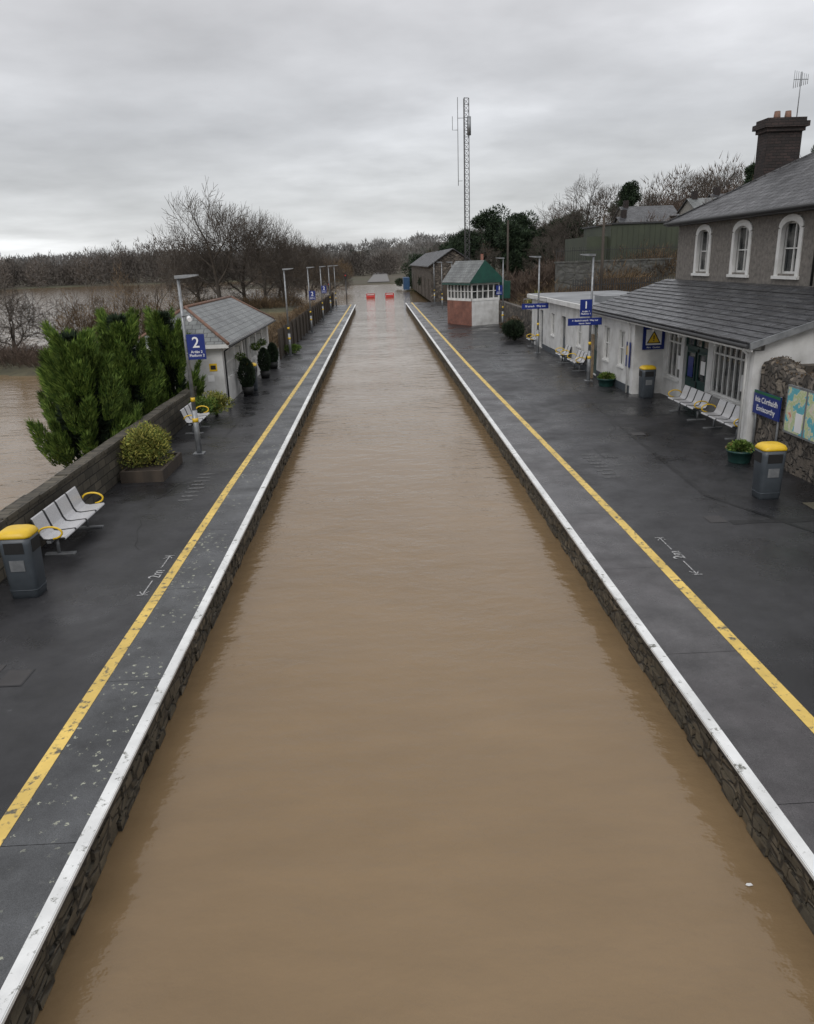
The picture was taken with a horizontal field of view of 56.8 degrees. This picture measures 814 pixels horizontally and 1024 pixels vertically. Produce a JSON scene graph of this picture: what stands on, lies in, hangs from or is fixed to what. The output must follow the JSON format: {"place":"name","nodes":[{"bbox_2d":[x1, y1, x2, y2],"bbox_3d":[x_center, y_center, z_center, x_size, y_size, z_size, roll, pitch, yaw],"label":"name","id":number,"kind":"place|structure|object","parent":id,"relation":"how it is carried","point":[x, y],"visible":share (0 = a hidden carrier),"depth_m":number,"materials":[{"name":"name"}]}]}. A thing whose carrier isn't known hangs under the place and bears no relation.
{"place":"outdoors","nodes":[
{"label":"outdoors","id":0,"kind":"place"},
{"bbox_2d":[0,241,675,375],"bbox_3d":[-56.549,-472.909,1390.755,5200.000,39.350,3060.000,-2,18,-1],"label":"ground","id":1,"kind":"structure","parent":0,"point":[30,371],"depth_m":217.54,"materials":[{"name":"brown plant"}]},
{"bbox_2d":[0,336,47,368],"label":"riverbank scrub","id":2,"kind":"object","parent":1,"relation":"on","point":[23,355],"visible":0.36,"depth_m":48.34,"materials":[{"name":"plant"}]},
{"bbox_2d":[0,279,61,354],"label":"bare shrub","id":3,"kind":"object","parent":1,"relation":"on","point":[11,312],"visible":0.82,"depth_m":52.79,"materials":[{"name":"brown plant"}]},
{"bbox_2d":[4,291,93,347],"bbox_3d":[-25.179,-12.416,55.547,7.906,7.328,6.790,-17,23,-37],"label":"bare shrub","id":4,"kind":"object","parent":1,"relation":"on","point":[56,312],"visible":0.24,"depth_m":54.55,"materials":[{"name":"brown plant"}]},
{"bbox_2d":[23,318,143,467],"bbox_3d":[-9.416,-3.150,22.108,3.402,5.063,3.212,-2,18,-1],"label":"cypress tree","id":5,"kind":"object","parent":1,"relation":"on","point":[85,406],"visible":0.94,"depth_m":21.35,"materials":[{"name":"green plant"}]},
{"bbox_2d":[0,386,199,582],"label":"block wall","id":6,"kind":"structure","parent":1,"relation":"on","point":[98,469],"depth_m":17.94,"materials":[{"name":"concrete"}]},
{"bbox_2d":[51,261,187,346],"bbox_3d":[-19.210,-14.457,53.186,12.910,6.999,7.716,-18,24,-39],"label":"brown scrub","id":7,"kind":"object","parent":1,"relation":"on","point":[94,318],"visible":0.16,"depth_m":51.67,"materials":[{"name":"plant"}]},
{"bbox_2d":[93,306,166,420],"bbox_3d":[-9.681,-4.469,25.900,2.942,5.192,3.136,-11,20,-24],"label":"cypress tree","id":8,"kind":"object","parent":1,"relation":"on","point":[117,334],"visible":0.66,"depth_m":25.30,"materials":[{"name":"green plant"}]},
{"bbox_2d":[91,242,189,317],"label":"bare tree","id":9,"kind":"object","parent":1,"relation":"on","point":[158,286],"visible":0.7,"depth_m":65.38,"materials":[{"name":"brown plant"}]},
{"bbox_2d":[142,304,205,401],"bbox_3d":[-8.848,-5.144,28.000,2.560,5.093,2.546,2,19,13],"label":"cypress tree","id":10,"kind":"object","parent":1,"relation":"on","point":[165,342],"visible":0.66,"depth_m":27.44,"materials":[{"name":"green plant"}]},
{"bbox_2d":[0,305,355,1023],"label":"station platform","id":11,"kind":"structure","parent":1,"relation":"on","point":[106,653],"depth_m":11.08,"materials":[{"name":"stone"}]},
{"bbox_2d":[0,665,34,686],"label":"manhole cover","id":12,"kind":"object","parent":11,"relation":"on","point":[17,677],"visible":1,"depth_m":10.27,"materials":[{"name":"metal"}]},
{"bbox_2d":[0,524,46,598],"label":"litter bin","id":13,"kind":"object","parent":11,"relation":"on","point":[21,551],"visible":1,"depth_m":12.59,"materials":[{"name":"grey plastic"}]},
{"bbox_2d":[30,486,104,554],"bbox_3d":[-6.818,0.174,15.331,0.602,0.851,2.280,-2,18,-1],"label":"platform bench","id":14,"kind":"object","parent":11,"relation":"on","point":[67,514],"visible":0.98,"depth_m":15.16,"materials":[{"name":"metal"}]},
{"bbox_2d":[119,452,182,483],"bbox_3d":[-6.888,-1.216,20.403,1.100,0.300,2.000,-2,18,-1],"label":"timber planter","id":15,"kind":"object","parent":11,"relation":"on","point":[152,472],"visible":0.8,"depth_m":19.61,"materials":[{"name":"wood"}]},
{"bbox_2d":[116,420,175,467],"bbox_3d":[-7.133,-1.804,20.247,1.737,1.280,1.836,-2,18,-1],"label":"variegated shrub","id":16,"kind":"object","parent":15,"relation":"in","point":[147,442],"visible":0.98,"depth_m":19.92,"materials":[{"name":"green plant"}]},
{"bbox_2d":[174,274,206,454],"bbox_3d":[-6.050,-4.144,21.575,0.710,5.060,0.320,-2,18,-1],"label":"street lamp","id":17,"kind":"object","parent":11,"relation":"on","point":[194,345],"visible":1,"depth_m":21.35,"materials":[{"name":"metal"}]},
{"bbox_2d":[180,402,209,433],"bbox_3d":[-7.125,-3.175,25.437,0.602,0.851,1.720,-2,18,-1],"label":"platform bench","id":18,"kind":"object","parent":11,"relation":"on","point":[186,412],"visible":0.73,"depth_m":25.23,"materials":[{"name":"metal"}]},
{"bbox_2d":[188,396,223,418],"bbox_3d":[-7.414,-3.827,27.531,1.318,0.916,1.541,-2,18,-1],"label":"green shrub","id":19,"kind":"object","parent":11,"relation":"on","point":[203,401],"visible":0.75,"depth_m":27.32,"materials":[{"name":"green plant"}]},
{"bbox_2d":[138,296,275,404],"bbox_3d":[-9.055,-7.919,35.702,4.052,4.113,13.806,-2,18,-1],"label":"platform shelter","id":20,"kind":"object","parent":11,"relation":"on","point":[227,326],"visible":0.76,"depth_m":31.50,"materials":[{"name":"white stone"}]},
{"bbox_2d":[225,328,266,377],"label":"windows","id":21,"kind":"structure","parent":20,"relation":"in","point":[229,353],"depth_m":34.60,"materials":[{"name":"white glass"}]},
{"bbox_2d":[199,390,234,413],"bbox_3d":[-7.067,-4.071,28.064,1.243,1.018,1.174,-12,21,-27],"label":"green shrub","id":22,"kind":"object","parent":11,"relation":"on","point":[221,399],"visible":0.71,"depth_m":27.94,"materials":[{"name":"green plant"}]},
{"bbox_2d":[237,357,255,394],"bbox_3d":[-6.844,-5.812,32.144,0.879,1.614,0.849,-2,18,-1],"label":"potted conifer","id":23,"kind":"object","parent":11,"relation":"on","point":[247,379],"visible":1,"depth_m":32.00,"materials":[{"name":"green plant"}]},
{"bbox_2d":[256,347,270,378],"bbox_3d":[-6.984,-7.316,36.833,0.734,1.518,0.745,-2,18,-1],"label":"potted conifer","id":24,"kind":"object","parent":11,"relation":"on","point":[263,359],"visible":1,"depth_m":36.68,"materials":[{"name":"green plant"}]},
{"bbox_2d":[267,342,278,368],"bbox_3d":[-7.161,-8.360,40.160,0.736,1.413,0.735,12,23,36],"label":"potted conifer","id":25,"kind":"object","parent":11,"relation":"on","point":[272,350],"visible":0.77,"depth_m":39.99,"materials":[{"name":"green plant"}]},
{"bbox_2d":[282,268,293,355],"bbox_3d":[-7.005,-11.994,45.292,0.710,5.060,0.320,-2,18,-1],"label":"street lamp","id":26,"kind":"object","parent":11,"relation":"on","point":[289,340],"visible":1,"depth_m":45.38,"materials":[{"name":"metal"}]},
{"bbox_2d":[277,292,333,359],"bbox_3d":[-8.554,-19.033,71.882,0.120,1.750,58.988,-2,18,-1],"label":"timber fence","id":27,"kind":"object","parent":11,"relation":"on","point":[299,326],"visible":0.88,"depth_m":57.27,"materials":[{"name":"wood"}]},
{"bbox_2d":[153,217,239,302],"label":"bare tree","id":28,"kind":"object","parent":1,"relation":"on","point":[197,265],"visible":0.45,"depth_m":107.82,"materials":[{"name":"brown plant"}]},
{"bbox_2d":[0,234,408,288],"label":"distant riverside trees","id":29,"kind":"object","parent":1,"relation":"on","point":[80,269],"visible":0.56,"depth_m":347.83,"materials":[{"name":"plant"}]},
{"bbox_2d":[147,177,281,301],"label":"bare tree","id":30,"kind":"object","parent":1,"relation":"on","point":[211,217],"visible":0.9,"depth_m":102.02,"materials":[{"name":"brown plant"}]},
{"bbox_2d":[176,288,305,309],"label":"scrub","id":31,"kind":"object","parent":1,"relation":"on","point":[256,302],"visible":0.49,"depth_m":106.15,"materials":[{"name":"plant"}]},
{"bbox_2d":[181,204,302,305],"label":"bare tree","id":32,"kind":"object","parent":1,"relation":"on","point":[195,288],"visible":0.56,"depth_m":106.44,"materials":[{"name":"brown plant"}]},
{"bbox_2d":[2,230,484,268],"bbox_3d":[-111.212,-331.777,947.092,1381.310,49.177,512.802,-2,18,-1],"label":"distant hill woodland","id":33,"kind":"object","parent":1,"relation":"on","point":[416,239],"visible":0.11,"depth_m":866.32,"materials":[{"name":"plant"}]},
{"bbox_2d":[0,236,486,285],"bbox_3d":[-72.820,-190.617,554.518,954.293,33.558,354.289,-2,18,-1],"label":"distant woodland","id":34,"kind":"object","parent":1,"relation":"on","point":[397,250],"visible":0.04,"depth_m":572.91,"materials":[{"name":"plant"}]},
{"bbox_2d":[217,209,306,306],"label":"bare tree","id":35,"kind":"object","parent":1,"relation":"on","point":[273,245],"visible":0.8,"depth_m":105.33,"materials":[{"name":"brown plant"}]},
{"bbox_2d":[256,224,310,297],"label":"bare tree","id":36,"kind":"object","parent":1,"relation":"on","point":[296,265],"visible":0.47,"depth_m":111.52,"materials":[{"name":"brown plant"}]},
{"bbox_2d":[250,226,318,297],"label":"bare tree","id":37,"kind":"object","parent":1,"relation":"on","point":[298,243],"visible":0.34,"depth_m":140.70,"materials":[{"name":"brown plant"}]},
{"bbox_2d":[268,300,317,348],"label":"fence side growth","id":38,"kind":"object","parent":1,"relation":"on","point":[273,337],"visible":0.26,"depth_m":65.71,"materials":[{"name":"plant"}]},
{"bbox_2d":[274,239,334,293],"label":"bare tree","id":39,"kind":"object","parent":1,"relation":"on","point":[314,264],"visible":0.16,"depth_m":154.38,"materials":[{"name":"brown plant"}]},
{"bbox_2d":[282,239,344,296],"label":"bare tree","id":40,"kind":"object","parent":1,"relation":"on","point":[313,281],"visible":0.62,"depth_m":142.75,"materials":[{"name":"brown plant"}]},
{"bbox_2d":[314,250,354,292],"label":"bare tree","id":41,"kind":"object","parent":1,"relation":"on","point":[341,280],"visible":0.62,"depth_m":156.81,"materials":[{"name":"brown plant"}]},
{"bbox_2d":[256,248,503,283],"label":"lineside trees","id":42,"kind":"object","parent":1,"relation":"on","point":[351,272],"visible":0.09,"depth_m":232.04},
{"bbox_2d":[395,253,422,288],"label":"evergreen tree","id":43,"kind":"object","parent":1,"relation":"on","point":[408,274],"visible":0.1,"depth_m":170.44,"materials":[{"name":"green plant"}]},
{"bbox_2d":[409,248,471,301],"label":"goods shed","id":44,"kind":"structure","parent":1,"relation":"on","point":[426,271],"depth_m":102.33,"materials":[{"name":"stone"}]},
{"bbox_2d":[413,274,446,300],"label":"doors","id":45,"kind":"structure","parent":44,"relation":"in","point":[444,286],"depth_m":106.89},
{"bbox_2d":[417,239,468,284],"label":"evergreen tree","id":46,"kind":"object","parent":1,"relation":"on","point":[457,245],"visible":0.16,"depth_m":120.58,"materials":[{"name":"green plant"}]},
{"bbox_2d":[452,97,470,260],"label":"radio mast","id":47,"kind":"object","parent":1,"relation":"on","point":[468,121],"visible":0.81,"depth_m":86.27,"materials":[{"name":"metal"}]},
{"bbox_2d":[447,228,482,259],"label":"evergreen tree","id":48,"kind":"object","parent":1,"relation":"on","point":[459,236],"visible":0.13,"depth_m":127.35,"materials":[{"name":"green plant"}]},
{"bbox_2d":[472,242,502,273],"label":"bare tree","id":49,"kind":"object","parent":1,"relation":"on","point":[490,256],"visible":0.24,"depth_m":111.98,"materials":[{"name":"brown plant"}]},
{"bbox_2d":[468,203,535,278],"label":"evergreen tree","id":50,"kind":"object","parent":1,"relation":"on","point":[492,224],"visible":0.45,"depth_m":123.38,"materials":[{"name":"green plant"}]},
{"bbox_2d":[492,219,535,276],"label":"evergreen tree","id":51,"kind":"object","parent":1,"relation":"on","point":[519,236],"visible":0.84,"depth_m":117.81,"materials":[{"name":"green plant"}]},
{"bbox_2d":[504,210,539,271],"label":"evergreen tree","id":52,"kind":"object","parent":1,"relation":"on","point":[524,220],"visible":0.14,"depth_m":126.06,"materials":[{"name":"green plant"}]},
{"bbox_2d":[519,224,562,265],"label":"evergreen tree","id":53,"kind":"object","parent":1,"relation":"on","point":[527,244],"visible":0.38,"depth_m":116.65,"materials":[{"name":"green plant"}]},
{"bbox_2d":[521,234,564,273],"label":"bare tree","id":54,"kind":"object","parent":1,"relation":"on","point":[553,246],"visible":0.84,"depth_m":106.23,"materials":[{"name":"brown plant"}]},
{"bbox_2d":[525,217,580,257],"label":"bare tree","id":55,"kind":"object","parent":1,"relation":"on","point":[551,232],"visible":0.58,"depth_m":111.52,"materials":[{"name":"brown plant"}]},
{"bbox_2d":[531,171,621,252],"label":"bare tree","id":56,"kind":"object","parent":1,"relation":"on","point":[587,214],"visible":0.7,"depth_m":113.62,"materials":[{"name":"brown plant"}]},
{"bbox_2d":[561,211,595,237],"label":"evergreen tree","id":57,"kind":"object","parent":1,"relation":"on","point":[579,233],"visible":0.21,"depth_m":125.04,"materials":[{"name":"green plant"}]},
{"bbox_2d":[509,240,677,315],"bbox_3d":[16.127,-19.972,65.168,13.825,7.447,29.246,12,23,36],"label":"hillside scrub","id":58,"kind":"object","parent":1,"relation":"on","point":[627,276],"visible":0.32,"depth_m":63.86,"materials":[{"name":"plant"}]},
{"bbox_2d":[596,217,611,290],"bbox_3d":[14.928,-18.402,57.758,1.200,7.900,0.280,-2,18,-1],"label":"telegraph pole","id":59,"kind":"object","parent":1,"relation":"on","point":[602,251],"visible":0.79,"depth_m":57.20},
{"bbox_2d":[405,301,813,934],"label":"station platform","id":60,"kind":"structure","parent":1,"relation":"on","point":[721,645],"depth_m":13.74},
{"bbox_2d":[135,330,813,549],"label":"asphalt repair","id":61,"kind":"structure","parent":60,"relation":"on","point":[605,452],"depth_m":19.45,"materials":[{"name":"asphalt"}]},
{"bbox_2d":[442,254,509,325],"bbox_3d":[5.979,-18.824,63.618,4.350,5.600,4.610,-11,20,-25],"label":"signal box","id":62,"kind":"object","parent":60,"relation":"on","point":[473,298],"visible":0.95,"depth_m":62.27,"materials":[{"name":"paint"}]},
{"bbox_2d":[447,282,499,300],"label":"windows","id":63,"kind":"structure","parent":62,"relation":"in","point":[475,291],"depth_m":62.06,"materials":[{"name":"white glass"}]},
{"bbox_2d":[496,257,503,321],"bbox_3d":[7.186,-16.811,57.972,0.710,5.260,0.320,-2,18,-1],"label":"street lamp","id":64,"kind":"object","parent":60,"relation":"on","point":[499,289],"visible":0.99,"depth_m":57.81,"materials":[{"name":"metal"}]},
{"bbox_2d":[501,319,526,340],"bbox_3d":[6.988,-11.959,49.589,1.728,1.538,1.956,-2,18,-1],"label":"dark shrub","id":65,"kind":"object","parent":60,"relation":"on","point":[514,329],"visible":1,"depth_m":49.07,"materials":[{"name":"green plant"}]},
{"bbox_2d":[499,301,531,337],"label":"boundary stone wall","id":66,"kind":"structure","parent":60,"relation":"on","point":[515,310],"depth_m":53.52,"materials":[{"name":"stone"}]},
{"bbox_2d":[529,256,540,352],"bbox_3d":[7.171,-11.570,42.208,0.710,5.260,0.320,-2,18,-1],"label":"street lamp","id":67,"kind":"object","parent":60,"relation":"on","point":[537,337],"visible":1,"depth_m":42.33,"materials":[{"name":"metal"}]},
{"bbox_2d":[522,298,548,308],"bbox_3d":[7.165,-11.649,42.113,1.500,0.568,0.091,-2,18,-1],"label":"direction sign","id":68,"kind":"object","parent":67,"relation":"attached to","point":[537,306],"visible":1,"depth_m":42.11,"materials":[{"name":"metal"}]},
{"bbox_2d":[567,350,586,370],"bbox_3d":[8.135,-7.249,36.087,0.602,0.851,1.720,-2,18,-1],"label":"platform bench","id":69,"kind":"object","parent":60,"relation":"on","point":[580,357],"visible":0.99,"depth_m":35.98,"materials":[{"name":"metal"}]},
{"bbox_2d":[568,254,601,380],"bbox_3d":[7.550,-8.210,32.056,1.450,5.260,0.320,-2,18,-1],"label":"street lamp","id":70,"kind":"object","parent":60,"relation":"on","point":[586,306],"visible":1,"depth_m":31.97,"materials":[{"name":"metal"}]},
{"bbox_2d":[542,344,628,392],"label":"plinth","id":71,"kind":"structure","parent":60,"relation":"on","point":[619,384],"depth_m":36.03,"materials":[{"name":"grey paint"}]},
{"bbox_2d":[597,371,615,386],"bbox_3d":[8.317,-5.569,31.379,0.811,0.627,0.825,-2,18,-1],"label":"flower tub","id":72,"kind":"object","parent":60,"relation":"on","point":[606,379],"visible":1,"depth_m":31.20,"materials":[{"name":"green plastic"}]},
{"bbox_2d":[638,365,656,397],"bbox_3d":[9.062,-4.933,28.459,0.555,1.212,0.495,-2,18,-1],"label":"litter bin","id":73,"kind":"object","parent":60,"relation":"on","point":[647,374],"visible":1,"depth_m":28.26,"materials":[{"name":"grey plastic"}]},
{"bbox_2d":[531,299,813,442],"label":"walls","id":74,"kind":"structure","parent":60,"relation":"on","point":[798,347],"depth_m":29.02,"materials":[{"name":"paint"}]},
{"bbox_2d":[527,290,627,309],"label":"flat roof","id":75,"kind":"structure","parent":74,"relation":"on","point":[570,299],"depth_m":41.60,"materials":[{"name":"white paint"}]},
{"bbox_2d":[541,310,760,405],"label":"windows and doors","id":76,"kind":"structure","parent":74,"relation":"attached to","point":[727,372],"depth_m":25.89,"materials":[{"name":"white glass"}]},
{"bbox_2d":[642,326,664,349],"bbox_3d":[9.402,-6.650,28.693,0.840,0.900,0.038,-2,18,-1],"label":"warning sign","id":77,"kind":"object","parent":74,"relation":"attached to","point":[652,339],"visible":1,"depth_m":28.70,"materials":[{"name":"blue plastic"}]},
{"bbox_2d":[592,279,813,345],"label":"verandah roof","id":78,"kind":"structure","parent":74,"relation":"on","point":[745,313],"depth_m":24.43,"materials":[{"name":"tile"}]},
{"bbox_2d":[592,311,813,438],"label":"gutters and downpipes","id":79,"kind":"object","parent":74,"relation":"attached to","point":[744,348],"visible":0.79,"depth_m":20.36,"materials":[{"name":"metal"}]},
{"bbox_2d":[667,385,711,420],"bbox_3d":[9.377,-3.642,25.104,0.602,0.851,2.280,-2,18,-1],"label":"platform bench","id":80,"kind":"object","parent":60,"relation":"on","point":[691,398],"visible":0.98,"depth_m":25.00,"materials":[{"name":"metal"}]},
{"bbox_2d":[700,399,742,439],"bbox_3d":[9.484,-2.762,22.447,0.602,0.851,2.280,-2,18,-1],"label":"platform bench","id":81,"kind":"object","parent":60,"relation":"on","point":[725,412],"visible":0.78,"depth_m":22.66,"materials":[{"name":"metal"}]},
{"bbox_2d":[725,438,754,463],"bbox_3d":[8.591,-1.599,19.422,0.770,0.618,0.749,-2,18,-1],"label":"flower tub","id":82,"kind":"object","parent":60,"relation":"on","point":[740,451],"visible":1,"depth_m":19.26,"materials":[{"name":"green plastic"}]},
{"bbox_2d":[752,389,782,444],"bbox_3d":[9.227,-2.198,19.409,0.096,1.720,1.350,-2,18,-1],"label":"station name sign","id":83,"kind":"object","parent":60,"relation":"on","point":[767,405],"visible":1,"depth_m":19.18,"materials":[{"name":"metal"}]},
{"bbox_2d":[752,441,787,499],"bbox_3d":[7.896,-0.914,16.460,0.555,1.232,0.495,-2,18,-1],"label":"litter bin","id":84,"kind":"object","parent":60,"relation":"on","point":[769,461],"visible":1,"depth_m":16.28,"materials":[{"name":"grey plastic"}]},
{"bbox_2d":[753,356,813,484],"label":"rubble stone wall","id":85,"kind":"structure","parent":60,"relation":"on","point":[776,379],"depth_m":18.55,"materials":[{"name":"stone"}]},
{"bbox_2d":[783,384,813,443],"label":"map board","id":86,"kind":"object","parent":85,"relation":"attached to","point":[799,416],"visible":1,"depth_m":17.66,"materials":[{"name":"paper"}]},
{"bbox_2d":[554,258,676,291],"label":"retaining wall","id":87,"kind":"structure","parent":1,"relation":"on","point":[567,273],"depth_m":67.31,"materials":[{"name":"stone"}]},
{"bbox_2d":[556,244,677,261],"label":"metal railing","id":88,"kind":"object","parent":87,"relation":"on","point":[630,248],"visible":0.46,"depth_m":67.11,"materials":[{"name":"metal"}]},
{"bbox_2d":[565,221,678,260],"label":"olive clad building","id":89,"kind":"structure","parent":1,"relation":"on","point":[632,234],"depth_m":72.53,"materials":[{"name":"metal"}]},
{"bbox_2d":[572,276,675,291],"bbox_3d":[15.903,-13.887,50.890,9.600,3.800,0.060,-2,18,-1],"label":"palisade fence","id":90,"kind":"object","parent":1,"relation":"on","point":[613,283],"visible":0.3,"depth_m":50.34,"materials":[{"name":"metal"}]},
{"bbox_2d":[495,175,753,301],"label":"hillside thicket","id":91,"kind":"object","parent":1,"relation":"on","point":[547,273],"visible":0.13,"depth_m":87.18,"materials":[{"name":"plant"}]},
{"bbox_2d":[608,180,648,222],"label":"evergreen tree","id":92,"kind":"object","parent":1,"relation":"on","point":[629,192],"visible":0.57,"depth_m":153.01,"materials":[{"name":"green plant"}]},
{"bbox_2d":[613,210,669,222],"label":"hillside house","id":93,"kind":"structure","parent":1,"relation":"on","point":[623,217],"depth_m":107.90,"materials":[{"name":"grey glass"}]},
{"bbox_2d":[614,200,678,219],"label":"hillside house","id":94,"kind":"structure","parent":1,"relation":"on","point":[671,210],"depth_m":118.23,"materials":[{"name":"grey stone"}]},
{"bbox_2d":[587,178,740,226],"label":"hill thicket","id":95,"kind":"object","parent":1,"relation":"on","point":[677,206],"visible":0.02,"depth_m":139.14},
{"bbox_2d":[537,153,800,228],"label":"valley trees","id":96,"kind":"object","parent":1,"relation":"on","point":[665,186],"visible":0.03,"depth_m":189.35,"materials":[{"name":"plant"}]},
{"bbox_2d":[669,169,722,204],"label":"bare tree","id":97,"kind":"object","parent":1,"relation":"on","point":[702,181],"visible":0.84,"depth_m":139.67,"materials":[{"name":"brown plant"}]},
{"bbox_2d":[676,191,716,214],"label":"hillside house","id":98,"kind":"structure","parent":1,"relation":"on","point":[692,202],"depth_m":103.90,"materials":[{"name":"paint"}]},
{"bbox_2d":[698,162,745,197],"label":"bare tree","id":99,"kind":"object","parent":1,"relation":"on","point":[729,178],"visible":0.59,"depth_m":144.24,"materials":[{"name":"brown plant"}]},
{"bbox_2d":[675,210,813,286],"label":"walls","id":100,"kind":"structure","parent":1,"relation":"on","point":[763,247],"depth_m":26.23,"materials":[{"name":"paint"}]},
{"bbox_2d":[663,152,813,285],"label":"hipped roof","id":101,"kind":"structure","parent":100,"relation":"on","point":[787,188],"depth_m":27.14,"materials":[{"name":"tile"}]},
{"bbox_2d":[691,214,804,279],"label":"arched windows","id":102,"kind":"structure","parent":100,"relation":"attached to","point":[789,244],"depth_m":26.57,"materials":[{"name":"white glass"}]},
{"bbox_2d":[752,110,810,179],"bbox_3d":[15.352,-13.934,31.424,1.800,5.000,1.200,-2,18,-1],"label":"chimney stack","id":103,"kind":"object","parent":100,"relation":"on","point":[779,141],"visible":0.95,"depth_m":30.67,"materials":[{"name":"brick"}]},
{"bbox_2d":[0,280,813,1023],"bbox_3d":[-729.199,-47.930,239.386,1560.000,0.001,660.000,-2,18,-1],"label":"flood water","id":104,"kind":"structure","parent":0,"point":[424,754],"depth_m":8.70,"materials":[{"name":"liquid"}]},
{"bbox_2d":[0,0,813,264],"label":"sky","id":105,"kind":"structure","parent":0,"point":[331,118],"materials":[{"name":"grey"}]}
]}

